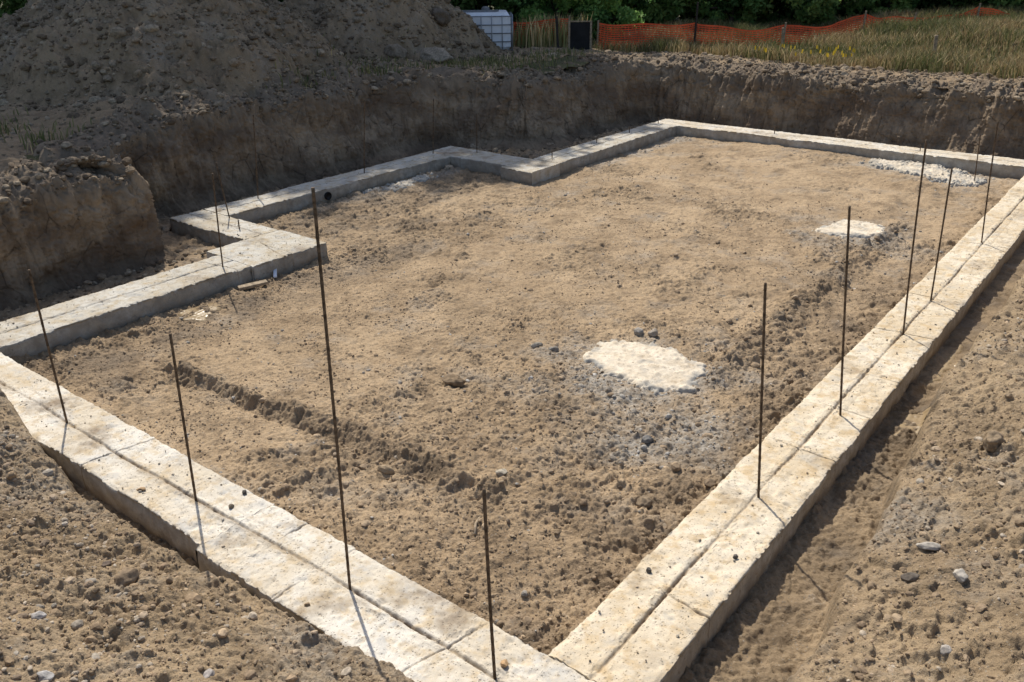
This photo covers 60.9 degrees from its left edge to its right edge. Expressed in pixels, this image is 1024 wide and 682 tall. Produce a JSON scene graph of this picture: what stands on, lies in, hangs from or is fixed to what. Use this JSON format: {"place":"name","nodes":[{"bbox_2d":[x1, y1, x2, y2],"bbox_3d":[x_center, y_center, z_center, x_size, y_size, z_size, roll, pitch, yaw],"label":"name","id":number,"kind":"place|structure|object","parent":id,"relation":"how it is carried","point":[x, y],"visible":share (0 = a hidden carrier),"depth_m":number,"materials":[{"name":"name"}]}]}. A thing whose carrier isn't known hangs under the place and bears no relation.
{"place":"outdoors","nodes":[
{"label":"outdoors","id":0,"kind":"place"},
{"bbox_2d":[0,122,1019,654],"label":"pit floor","id":1,"kind":"structure","parent":0,"point":[426,210],"depth_m":7.63,"materials":[{"name":"soil"}]},
{"bbox_2d":[178,302,228,321],"bbox_3d":[-2.974,-0.261,8.417,0.598,0.113,0.656,17,30,34],"label":"concrete spill","id":2,"kind":"object","parent":1,"relation":"on","point":[198,315],"visible":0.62,"depth_m":8.35,"materials":[{"name":"concrete"}]},
{"bbox_2d":[237,279,267,290],"bbox_3d":[-2.671,-0.577,8.973,0.300,0.030,0.080,-17,31,-27],"label":"wood offcut","id":3,"kind":"object","parent":1,"relation":"on","point":[252,285],"visible":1,"depth_m":8.95,"materials":[{"name":"beige wood"}]},
{"bbox_2d":[273,269,276,277],"bbox_3d":[-2.532,-0.745,9.307,0.035,0.018,0.200,-10,45,-7],"label":"plastic bottle","id":4,"kind":"object","parent":1,"relation":"on","point":[275,273],"visible":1,"depth_m":9.27,"materials":[{"name":"blue plastic"}]},
{"bbox_2d":[0,122,648,319],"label":"rubble","id":5,"kind":"object","parent":1,"relation":"on","point":[102,276],"visible":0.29,"depth_m":9.62,"materials":[{"name":"stone"}]},
{"bbox_2d":[377,465,394,474],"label":"clod","id":6,"kind":"object","parent":1,"relation":"on","point":[385,469],"visible":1,"depth_m":5.78,"materials":[{"name":"soil"}]},
{"bbox_2d":[362,171,438,193],"bbox_3d":[-1.566,-2.317,12.903,0.596,0.132,1.537,17,30,34],"label":"concrete spill","id":7,"kind":"object","parent":1,"relation":"on","point":[409,182],"visible":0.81,"depth_m":12.80,"materials":[{"name":"grey concrete"}]},
{"bbox_2d":[444,165,452,170],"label":"stone","id":8,"kind":"object","parent":1,"relation":"on","point":[447,167],"visible":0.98,"depth_m":13.61,"materials":[{"name":"grey stone"}]},
{"bbox_2d":[442,374,466,387],"bbox_3d":[-0.455,0.314,6.870,0.202,0.083,0.108,12,32,13],"label":"clod","id":9,"kind":"object","parent":1,"relation":"on","point":[455,381],"visible":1,"depth_m":6.84,"materials":[{"name":"soil"}]},
{"bbox_2d":[474,515,480,534],"bbox_3d":[-0.213,1.104,5.244,0.029,0.028,0.192,3,22,7],"label":"twig","id":10,"kind":"object","parent":1,"relation":"on","point":[475,526],"visible":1,"depth_m":5.21,"materials":[{"name":"brown wood"}]},
{"bbox_2d":[32,189,934,649],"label":"clods","id":11,"kind":"object","parent":1,"relation":"on","point":[676,467],"visible":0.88,"depth_m":6.27,"materials":[{"name":"soil"}]},
{"bbox_2d":[0,131,994,679],"bbox_3d":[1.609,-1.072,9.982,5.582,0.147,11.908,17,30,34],"label":"gravel","id":12,"kind":"structure","parent":1,"relation":"on","point":[644,447],"depth_m":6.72,"materials":[{"name":"stone"}]},
{"bbox_2d":[495,468,506,475],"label":"stone","id":13,"kind":"object","parent":1,"relation":"on","point":[501,472],"visible":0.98,"depth_m":5.65,"materials":[{"name":"white stone"}]},
{"bbox_2d":[0,119,1023,681],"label":"concrete footing","id":14,"kind":"object","parent":1,"relation":"on","point":[620,637],"visible":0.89,"depth_m":5.48,"materials":[{"name":"beige concrete"}]},
{"bbox_2d":[28,269,67,423],"bbox_3d":[-3.123,0.089,5.886,0.026,1.210,0.016,17,30,34],"label":"rebar rod","id":15,"kind":"object","parent":14,"relation":"in","point":[47,343],"visible":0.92,"depth_m":5.85,"materials":[{"name":"metal"}]},
{"bbox_2d":[169,333,197,501],"bbox_3d":[-1.883,0.493,5.011,0.052,1.170,0.018,1,24,4],"label":"rebar rod","id":16,"kind":"object","parent":14,"relation":"in","point":[182,413],"visible":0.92,"depth_m":4.97,"materials":[{"name":"metal"}]},
{"bbox_2d":[212,173,223,266],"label":"rebar rod","id":17,"kind":"object","parent":14,"relation":"in","point":[217,219],"visible":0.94,"depth_m":8.86,"materials":[{"name":"metal"}]},
{"bbox_2d":[215,162,229,217],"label":"rebar rod","id":18,"kind":"object","parent":14,"relation":"in","point":[222,190],"visible":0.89,"depth_m":10.60,"materials":[{"name":"metal"}]},
{"bbox_2d":[253,114,258,197],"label":"rebar rod","id":19,"kind":"object","parent":14,"relation":"in","point":[255,156],"visible":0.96,"depth_m":11.31,"materials":[{"name":"metal"}]},
{"bbox_2d":[311,187,351,590],"bbox_3d":[-0.829,0.359,4.057,0.044,2.180,0.018,-4,24,-6],"label":"rebar rod","id":20,"kind":"object","parent":14,"relation":"in","point":[329,369],"visible":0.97,"depth_m":3.96,"materials":[{"name":"metal"}]},
{"bbox_2d":[364,100,364,172],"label":"rebar rod","id":21,"kind":"object","parent":14,"relation":"in","point":[364,136],"visible":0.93,"depth_m":12.59,"materials":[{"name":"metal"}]},
{"bbox_2d":[433,98,433,153],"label":"rebar rod","id":22,"kind":"object","parent":14,"relation":"in","point":[433,125],"visible":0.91,"depth_m":13.76,"materials":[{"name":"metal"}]},
{"bbox_2d":[476,113,476,151],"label":"rebar rod","id":23,"kind":"object","parent":14,"relation":"in","point":[476,132],"visible":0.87,"depth_m":13.83,"materials":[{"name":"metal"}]},
{"bbox_2d":[482,488,496,679],"bbox_3d":[-0.094,1.092,3.740,0.043,1.090,0.018,-3,24,-6],"label":"rebar rod","id":24,"kind":"object","parent":14,"relation":"in","point":[488,579],"visible":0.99,"depth_m":3.70,"materials":[{"name":"metal"}]},
{"bbox_2d":[500,659,508,667],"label":"stone","id":25,"kind":"object","parent":14,"relation":"on","point":[504,663],"visible":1,"depth_m":3.98,"materials":[{"name":"beige stone"}]},
{"bbox_2d":[646,567,651,573],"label":"stone","id":26,"kind":"object","parent":14,"relation":"on","point":[648,570],"visible":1,"depth_m":4.56,"materials":[{"name":"grey stone"}]},
{"bbox_2d":[757,282,766,497],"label":"rebar rod","id":27,"kind":"object","parent":14,"relation":"in","point":[762,382],"visible":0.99,"depth_m":4.88,"materials":[{"name":"metal"}]},
{"bbox_2d":[839,206,850,415],"bbox_3d":[2.209,-0.128,5.787,0.184,1.582,0.017,-1,24,-2],"label":"rebar rod","id":28,"kind":"object","parent":14,"relation":"in","point":[845,297],"visible":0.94,"depth_m":5.74,"materials":[{"name":"metal"}]},
{"bbox_2d":[902,140,926,335],"bbox_3d":[3.243,-0.767,7.029,0.123,1.701,0.020,1,24,4],"label":"rebar rod","id":29,"kind":"object","parent":14,"relation":"in","point":[916,217],"visible":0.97,"depth_m":6.99,"materials":[{"name":"metal"}]},
{"bbox_2d":[930,169,952,300],"bbox_3d":[3.829,-0.895,7.784,0.064,1.301,0.016,0,24,1],"label":"rebar rod","id":30,"kind":"object","parent":14,"relation":"in","point":[950,177],"visible":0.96,"depth_m":7.74,"materials":[{"name":"metal"}]},
{"bbox_2d":[981,121,998,242],"bbox_3d":[5.090,-1.640,9.291,0.128,1.391,0.019,-1,24,0],"label":"rebar rod","id":31,"kind":"object","parent":14,"relation":"in","point":[989,181],"visible":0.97,"depth_m":9.25,"materials":[{"name":"metal"}]},
{"bbox_2d":[0,161,1023,681],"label":"clods","id":32,"kind":"object","parent":1,"relation":"on","point":[522,637],"visible":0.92,"depth_m":5.39,"materials":[{"name":"soil"}]},
{"bbox_2d":[531,342,542,347],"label":"stone","id":33,"kind":"object","parent":1,"relation":"on","point":[535,344],"visible":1,"depth_m":7.47,"materials":[{"name":"grey stone"}]},
{"bbox_2d":[634,327,643,335],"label":"stone","id":34,"kind":"object","parent":1,"relation":"on","point":[638,331],"visible":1,"depth_m":7.68,"materials":[{"name":"grey stone"}]},
{"bbox_2d":[578,339,709,396],"bbox_3d":[1.074,0.225,7.195,1.202,0.156,0.964,17,30,34],"label":"concrete spill","id":35,"kind":"object","parent":1,"relation":"on","point":[655,368],"visible":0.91,"depth_m":7.13,"materials":[{"name":"beige concrete"}]},
{"bbox_2d":[636,495,651,509],"bbox_3d":[0.824,1.007,5.410,0.107,0.078,0.089,-7,30,-27],"label":"clod","id":36,"kind":"object","parent":1,"relation":"on","point":[644,501],"visible":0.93,"depth_m":5.39,"materials":[{"name":"soil"}]},
{"bbox_2d":[641,435,652,443],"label":"stone","id":37,"kind":"object","parent":1,"relation":"on","point":[647,439],"visible":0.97,"depth_m":6.09,"materials":[{"name":"grey stone"}]},
{"bbox_2d":[648,328,657,336],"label":"stone","id":38,"kind":"object","parent":1,"relation":"on","point":[653,332],"visible":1,"depth_m":7.66,"materials":[{"name":"grey stone"}]},
{"bbox_2d":[704,478,716,487],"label":"stone","id":39,"kind":"object","parent":1,"relation":"on","point":[710,482],"visible":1,"depth_m":5.60,"materials":[{"name":"beige stone"}]},
{"bbox_2d":[812,219,884,238],"bbox_3d":[4.136,-1.325,10.520,0.962,0.132,1.041,17,30,34],"label":"concrete spill","id":40,"kind":"object","parent":1,"relation":"on","point":[862,229],"visible":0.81,"depth_m":10.46,"materials":[{"name":"beige concrete"}]},
{"bbox_2d":[859,158,986,186],"bbox_3d":[6.197,-2.547,13.189,2.006,0.196,1.210,17,30,34],"label":"concrete spill","id":41,"kind":"object","parent":1,"relation":"on","point":[937,173],"visible":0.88,"depth_m":13.04,"materials":[{"name":"grey concrete"}]},
{"bbox_2d":[974,135,980,180],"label":"rebar rod","id":42,"kind":"object","parent":1,"relation":"in","point":[977,158],"visible":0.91,"depth_m":12.54,"materials":[{"name":"metal"}]},
{"bbox_2d":[0,4,1021,160],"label":"ground","id":43,"kind":"structure","parent":0,"point":[560,62],"depth_m":16.63,"materials":[{"name":"soil"}]},
{"bbox_2d":[0,0,12,17],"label":"bush","id":44,"kind":"object","parent":43,"relation":"on","point":[5,8],"visible":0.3,"depth_m":17.67,"materials":[{"name":"green plant"}]},
{"bbox_2d":[0,0,27,14],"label":"bush","id":45,"kind":"object","parent":43,"relation":"on","point":[17,5],"visible":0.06,"depth_m":18.23,"materials":[{"name":"green plant"}]},
{"bbox_2d":[450,0,476,9],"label":"bush","id":46,"kind":"object","parent":43,"relation":"on","point":[469,1],"visible":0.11,"depth_m":25.46,"materials":[{"name":"green plant"}]},
{"bbox_2d":[453,0,517,21],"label":"bush","id":47,"kind":"object","parent":43,"relation":"on","point":[482,3],"visible":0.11,"depth_m":25.82,"materials":[{"name":"green plant"}]},
{"bbox_2d":[486,0,550,26],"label":"bush","id":48,"kind":"object","parent":43,"relation":"on","point":[503,3],"visible":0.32,"depth_m":24.80,"materials":[{"name":"green plant"}]},
{"bbox_2d":[527,0,578,18],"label":"bush","id":49,"kind":"object","parent":43,"relation":"on","point":[570,10],"visible":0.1,"depth_m":24.74,"materials":[{"name":"green plant"}]},
{"bbox_2d":[509,0,616,33],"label":"bush","id":50,"kind":"object","parent":43,"relation":"on","point":[556,8],"visible":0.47,"depth_m":21.28,"materials":[{"name":"green plant"}]},
{"bbox_2d":[561,0,654,39],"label":"bush","id":51,"kind":"object","parent":43,"relation":"on","point":[626,15],"visible":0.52,"depth_m":21.01,"materials":[{"name":"green plant"}]},
{"bbox_2d":[611,0,671,26],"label":"bush","id":52,"kind":"object","parent":43,"relation":"on","point":[613,16],"visible":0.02,"depth_m":25.13,"materials":[{"name":"green plant"}]},
{"bbox_2d":[618,0,702,27],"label":"bush","id":53,"kind":"object","parent":43,"relation":"on","point":[655,13],"visible":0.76,"depth_m":23.41,"materials":[{"name":"green plant"}]},
{"bbox_2d":[672,0,736,22],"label":"bush","id":54,"kind":"object","parent":43,"relation":"on","point":[688,15],"visible":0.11,"depth_m":24.53,"materials":[{"name":"green plant"}]},
{"bbox_2d":[683,0,765,25],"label":"bush","id":55,"kind":"object","parent":43,"relation":"on","point":[723,9],"visible":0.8,"depth_m":23.36,"materials":[{"name":"green plant"}]},
{"bbox_2d":[513,2,1013,49],"bbox_3d":[5.693,-6.868,19.729,13.286,1.616,1.454,-1,24,-1],"label":"orange fence","id":56,"kind":"object","parent":43,"relation":"on","point":[786,26],"visible":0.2,"depth_m":19.18,"materials":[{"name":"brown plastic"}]},
{"bbox_2d":[736,0,808,23],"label":"bush","id":57,"kind":"object","parent":43,"relation":"on","point":[782,12],"visible":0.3,"depth_m":23.83,"materials":[{"name":"green plant"}]},
{"bbox_2d":[781,28,783,47],"bbox_3d":[5.661,-6.204,18.248,0.054,0.685,0.054,14,30,36],"label":"wooden stake","id":58,"kind":"object","parent":43,"relation":"on","point":[782,38],"visible":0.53,"depth_m":18.17,"materials":[{"name":"grey wood"}]},
{"bbox_2d":[754,44,855,56],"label":"flowers","id":59,"kind":"object","parent":43,"relation":"on","point":[827,54],"visible":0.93,"depth_m":17.02,"materials":[{"name":"yellow plant"}]},
{"bbox_2d":[592,2,1023,79],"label":"grass","id":60,"kind":"structure","parent":43,"relation":"on","point":[978,35],"depth_m":17.78,"materials":[{"name":"green plant"}]},
{"bbox_2d":[781,0,863,25],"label":"bush","id":61,"kind":"object","parent":43,"relation":"on","point":[810,12],"visible":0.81,"depth_m":22.26,"materials":[{"name":"green plant"}]},
{"bbox_2d":[835,0,919,18],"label":"bush","id":62,"kind":"object","parent":43,"relation":"on","point":[914,4],"visible":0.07,"depth_m":23.79,"materials":[{"name":"green plant"}]},
{"bbox_2d":[854,0,914,15],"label":"bush","id":63,"kind":"object","parent":43,"relation":"on","point":[872,6],"visible":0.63,"depth_m":21.98,"materials":[{"name":"green plant"}]},
{"bbox_2d":[933,35,937,52],"bbox_3d":[7.980,-5.486,16.442,0.072,0.552,0.072,14,30,36],"label":"wooden stake","id":64,"kind":"object","parent":43,"relation":"on","point":[935,42],"visible":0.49,"depth_m":16.36,"materials":[{"name":"grey wood"}]},
{"bbox_2d":[918,0,988,11],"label":"bush","id":65,"kind":"object","parent":43,"relation":"on","point":[926,4],"visible":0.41,"depth_m":22.84,"materials":[{"name":"green plant"}]},
{"bbox_2d":[979,0,1023,8],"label":"bush","id":66,"kind":"object","parent":43,"relation":"on","point":[1004,3],"visible":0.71,"depth_m":21.28,"materials":[{"name":"green plant"}]},
{"bbox_2d":[0,242,1023,681],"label":"bank","id":67,"kind":"structure","parent":0,"point":[778,626],"depth_m":4.39,"materials":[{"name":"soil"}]},
{"bbox_2d":[31,611,46,619],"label":"stone","id":68,"kind":"object","parent":67,"relation":"on","point":[37,615],"visible":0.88,"depth_m":3.88,"materials":[{"name":"white stone"}]},
{"bbox_2d":[36,670,54,681],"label":"stone","id":69,"kind":"object","parent":67,"relation":"on","point":[45,675],"visible":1,"depth_m":3.47,"materials":[{"name":"white stone"}]},
{"bbox_2d":[101,560,111,566],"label":"stone","id":70,"kind":"object","parent":67,"relation":"on","point":[107,563],"visible":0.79,"depth_m":4.51,"materials":[{"name":"brown stone"}]},
{"bbox_2d":[114,567,139,585],"bbox_3d":[-1.911,1.178,4.323,0.119,0.091,0.120,-9,26,-17],"label":"clod","id":71,"kind":"object","parent":67,"relation":"on","point":[126,576],"visible":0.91,"depth_m":4.30,"materials":[{"name":"soil"}]},
{"bbox_2d":[203,668,214,677],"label":"stone","id":72,"kind":"object","parent":67,"relation":"on","point":[209,672],"visible":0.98,"depth_m":3.61,"materials":[{"name":"white stone"}]},
{"bbox_2d":[0,291,1023,681],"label":"clods","id":73,"kind":"object","parent":67,"relation":"on","point":[248,673],"visible":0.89,"depth_m":4.15,"materials":[{"name":"soil"}]},
{"bbox_2d":[900,572,919,581],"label":"stone","id":74,"kind":"object","parent":67,"relation":"on","point":[910,577],"visible":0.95,"depth_m":4.22,"materials":[{"name":"stone"}]},
{"bbox_2d":[893,407,930,434],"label":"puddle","id":75,"kind":"object","parent":67,"relation":"on","point":[918,420],"visible":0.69,"depth_m":6.36,"materials":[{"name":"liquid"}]},
{"bbox_2d":[916,542,940,550],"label":"stone","id":76,"kind":"object","parent":67,"relation":"on","point":[934,546],"visible":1,"depth_m":4.40,"materials":[{"name":"white stone"}]},
{"bbox_2d":[940,644,951,655],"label":"stone","id":77,"kind":"object","parent":67,"relation":"on","point":[945,649],"visible":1,"depth_m":3.63,"materials":[{"name":"white stone"}]},
{"bbox_2d":[953,568,968,582],"bbox_3d":[2.123,1.108,4.111,0.060,0.047,0.082,-8,31,-3],"label":"stone","id":78,"kind":"object","parent":67,"relation":"on","point":[960,575],"visible":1,"depth_m":4.10,"materials":[{"name":"white stone"}]},
{"bbox_2d":[982,430,1005,452],"bbox_3d":[2.865,0.599,5.183,0.126,0.132,0.110,-9,26,-18],"label":"clod","id":79,"kind":"object","parent":67,"relation":"on","point":[993,440],"visible":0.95,"depth_m":5.15,"materials":[{"name":"soil"}]},
{"bbox_2d":[0,52,1023,310],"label":"cut bank","id":80,"kind":"structure","parent":0,"point":[76,236],"depth_m":13.86,"materials":[{"name":"brown soil"}]},
{"bbox_2d":[0,50,1023,208],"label":"rubble","id":81,"kind":"object","parent":80,"relation":"on","point":[67,144],"visible":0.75,"depth_m":13.45,"materials":[{"name":"soil"}]},
{"bbox_2d":[0,0,1023,173],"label":"bank","id":82,"kind":"structure","parent":0,"point":[206,65],"depth_m":13.16,"materials":[{"name":"soil"}]},
{"bbox_2d":[0,16,629,153],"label":"weeds","id":83,"kind":"object","parent":82,"relation":"on","point":[491,60],"visible":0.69,"depth_m":15.72,"materials":[{"name":"green plant"}]},
{"bbox_2d":[383,43,406,58],"bbox_3d":[-2.194,-5.445,16.404,0.420,0.292,0.350,15,29,31],"label":"boulder","id":84,"kind":"object","parent":82,"relation":"on","point":[395,50],"visible":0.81,"depth_m":16.28,"materials":[{"name":"stone"}]},
{"bbox_2d":[420,46,452,63],"bbox_3d":[-1.427,-5.391,16.523,0.460,0.371,0.797,-28,42,-36],"label":"boulder","id":85,"kind":"object","parent":82,"relation":"on","point":[431,53],"visible":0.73,"depth_m":16.37,"materials":[{"name":"stone"}]},
{"bbox_2d":[432,8,450,26],"bbox_3d":[-1.439,-6.478,17.434,0.403,0.371,0.489,-4,18,-22],"label":"boulder","id":86,"kind":"object","parent":82,"relation":"on","point":[442,17],"visible":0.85,"depth_m":17.26,"materials":[{"name":"stone"}]},
{"bbox_2d":[462,6,512,50],"bbox_3d":[-0.568,-6.755,19.029,1.153,1.040,1.094,-2,24,-2],"label":"water tote","id":87,"kind":"object","parent":82,"relation":"on","point":[496,26],"visible":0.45,"depth_m":18.55,"materials":[{"name":"white plastic"}]},
{"bbox_2d":[0,0,1023,156],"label":"rubble","id":88,"kind":"object","parent":82,"relation":"on","point":[118,32],"visible":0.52,"depth_m":13.62,"materials":[{"name":"soil"}]},
{"bbox_2d":[513,10,592,47],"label":"weeds","id":89,"kind":"object","parent":82,"relation":"on","point":[536,37],"visible":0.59,"depth_m":19.41,"materials":[{"name":"green plant"}]},
{"bbox_2d":[555,16,558,47],"bbox_3d":[0.998,-6.707,19.136,0.060,0.806,0.060,14,30,36],"label":"thin post","id":90,"kind":"object","parent":82,"relation":"on","point":[557,32],"visible":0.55,"depth_m":19.09,"materials":[{"name":"brown wood"}]},
{"bbox_2d":[568,21,591,49],"bbox_3d":[1.491,-6.585,19.129,0.518,0.846,0.045,1,24,4],"label":"fabric screen","id":91,"kind":"object","parent":82,"relation":"on","point":[580,35],"visible":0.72,"depth_m":19.07,"materials":[{"name":"black fabric"}]}
]}

